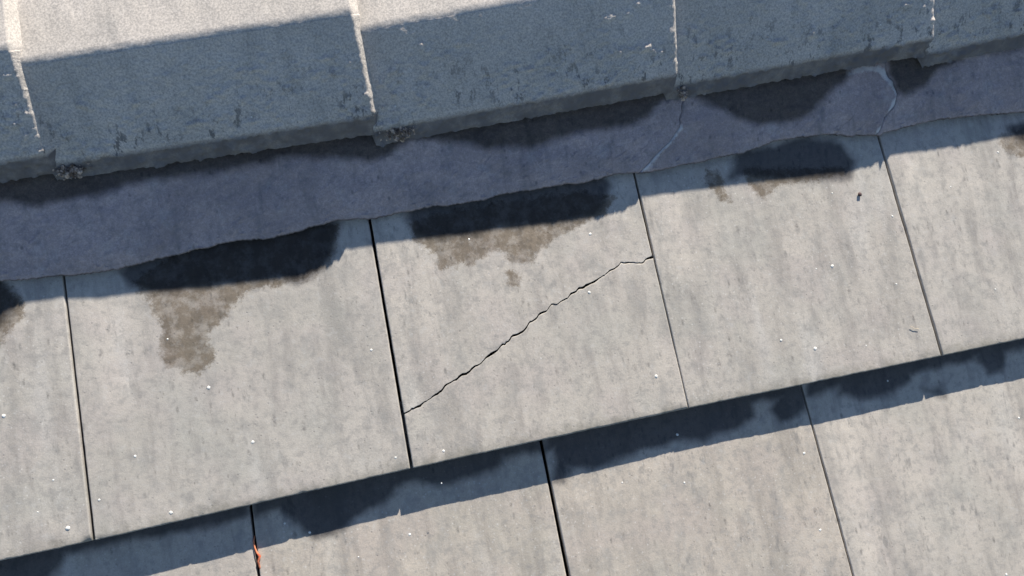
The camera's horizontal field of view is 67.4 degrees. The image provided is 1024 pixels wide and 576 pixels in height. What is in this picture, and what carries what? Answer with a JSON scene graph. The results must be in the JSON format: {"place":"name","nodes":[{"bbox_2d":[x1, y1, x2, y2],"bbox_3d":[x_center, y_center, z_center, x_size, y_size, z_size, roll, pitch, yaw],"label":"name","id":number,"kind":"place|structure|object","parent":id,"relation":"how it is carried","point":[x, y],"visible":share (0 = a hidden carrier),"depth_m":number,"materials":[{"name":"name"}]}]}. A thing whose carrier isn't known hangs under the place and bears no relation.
{"place":"outdoors","nodes":[
{"label":"outdoors","id":0,"kind":"place"},
{"label":"ground","id":1,"kind":"structure","parent":0,"visible":0},
{"bbox_2d":[369,219,648,575],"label":"roof underlay","id":2,"kind":"object","parent":1,"relation":"on","point":[387,323],"depth_m":0.84,"materials":[{"name":"fabric"}]},
{"bbox_2d":[0,275,94,560],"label":"roof tile","id":3,"kind":"object","parent":2,"relation":"on","point":[45,501],"visible":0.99,"depth_m":0.74,"materials":[{"name":"concrete"}]},
{"bbox_2d":[0,93,682,280],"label":"mortar bed","id":4,"kind":"object","parent":3,"relation":"on","point":[98,223],"visible":0.74,"depth_m":0.79,"materials":[{"name":"grey concrete"}]},
{"bbox_2d":[0,0,56,182],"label":"ridge cap","id":5,"kind":"object","parent":4,"relation":"on","point":[27,148],"visible":1,"depth_m":0.71,"materials":[{"name":"concrete"}]},
{"bbox_2d":[51,163,91,179],"bbox_3d":[-0.426,-0.116,0.747,0.037,0.017,0.029,-8,54,-7],"label":"mortar lump","id":6,"kind":"object","parent":4,"relation":"on","point":[71,170],"visible":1,"depth_m":0.74,"materials":[{"name":"grey concrete"}]},
{"bbox_2d":[17,0,378,180],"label":"ridge cap","id":7,"kind":"object","parent":4,"relation":"on","point":[118,85],"visible":1,"depth_m":0.73,"materials":[{"name":"concrete"}]},
{"bbox_2d":[378,126,414,141],"bbox_3d":[-0.117,-0.164,0.793,0.045,0.022,0.029,-10,84,-8],"label":"mortar lump","id":8,"kind":"object","parent":4,"relation":"on","point":[396,132],"visible":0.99,"depth_m":0.78,"materials":[{"name":"grey concrete"}]},
{"bbox_2d":[357,0,678,146],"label":"ridge cap","id":9,"kind":"object","parent":4,"relation":"on","point":[439,66],"visible":1,"depth_m":0.78,"materials":[{"name":"concrete"}]},
{"bbox_2d":[677,85,690,100],"bbox_3d":[0.184,-0.213,0.836,0.013,0.014,0.022,-23,57,-17],"label":"mortar lump","id":10,"kind":"object","parent":4,"relation":"on","point":[684,94],"visible":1,"depth_m":0.83,"materials":[{"name":"grey concrete"}]},
{"bbox_2d":[0,505,259,575],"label":"roof tile","id":11,"kind":"object","parent":2,"relation":"on","point":[218,544],"visible":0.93,"depth_m":0.76,"materials":[{"name":"concrete"}]},
{"bbox_2d":[65,219,409,539],"bbox_3d":[-0.282,0.053,0.782,0.305,0.018,0.335,-10,84,-8],"label":"roof tile","id":12,"kind":"object","parent":2,"relation":"on","point":[224,377],"visible":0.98,"depth_m":0.77,"materials":[{"name":"concrete"}]},
{"bbox_2d":[252,395,565,575],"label":"roof tile","id":13,"kind":"object","parent":2,"relation":"on","point":[490,513],"visible":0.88,"depth_m":0.79,"materials":[{"name":"concrete"}]},
{"bbox_2d":[253,536,260,568],"bbox_3d":[-0.254,0.267,0.769,0.006,0.006,0.037,-10,84,-8],"label":"twig","id":14,"kind":"object","parent":13,"relation":"on","point":[259,557],"visible":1,"depth_m":0.77,"materials":[{"name":"brown wood"}]},
{"bbox_2d":[404,259,687,467],"bbox_3d":[0.028,0.076,0.818,0.298,0.018,0.171,-10,84,-8],"label":"roof tile","id":15,"kind":"object","parent":13,"relation":"on","point":[599,353],"visible":1,"depth_m":0.81,"materials":[{"name":"concrete"}]},
{"bbox_2d":[371,173,651,483],"bbox_3d":[0.013,0.009,0.824,0.293,0.018,0.349,-10,84,-8],"label":"roof tile","id":16,"kind":"object","parent":2,"relation":"on","point":[466,287],"visible":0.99,"depth_m":0.81,"materials":[{"name":"concrete"}]},
{"bbox_2d":[540,385,851,575],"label":"roof tile","id":17,"kind":"object","parent":2,"relation":"on","point":[736,487],"visible":0.75,"depth_m":0.83,"materials":[{"name":"concrete"}]},
{"bbox_2d":[633,135,940,407],"bbox_3d":[0.303,-0.053,0.869,0.309,0.019,0.324,-10,84,-8],"label":"roof tile","id":18,"kind":"object","parent":2,"relation":"on","point":[784,264],"visible":0.97,"depth_m":0.86,"materials":[{"name":"concrete"}]},
{"bbox_2d":[638,63,896,173],"bbox_3d":[0.284,-0.216,0.866,0.319,0.023,0.129,-10,84,-8],"label":"mortar bed","id":19,"kind":"object","parent":18,"relation":"on","point":[858,101],"visible":0.74,"depth_m":0.86,"materials":[{"name":"grey concrete"}]},
{"bbox_2d":[663,0,934,99],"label":"ridge cap","id":20,"kind":"object","parent":19,"relation":"on","point":[724,45],"visible":1,"depth_m":0.83,"materials":[{"name":"concrete"}]},
{"bbox_2d":[800,338,1023,575],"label":"roof tile","id":21,"kind":"object","parent":2,"relation":"on","point":[922,462],"visible":0.78,"depth_m":0.87,"materials":[{"name":"concrete"}]},
{"bbox_2d":[877,113,1023,355],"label":"roof tile","id":22,"kind":"object","parent":2,"relation":"on","point":[957,184],"visible":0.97,"depth_m":0.89,"materials":[{"name":"concrete"}]},
{"bbox_2d":[875,47,1023,135],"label":"mortar bed","id":23,"kind":"object","parent":22,"relation":"on","point":[988,84],"visible":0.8,"depth_m":0.90,"materials":[{"name":"grey concrete"}]},
{"bbox_2d":[917,0,1023,67],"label":"ridge cap","id":24,"kind":"object","parent":23,"relation":"on","point":[967,28],"visible":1,"depth_m":0.88,"materials":[{"name":"concrete"}]}
]}

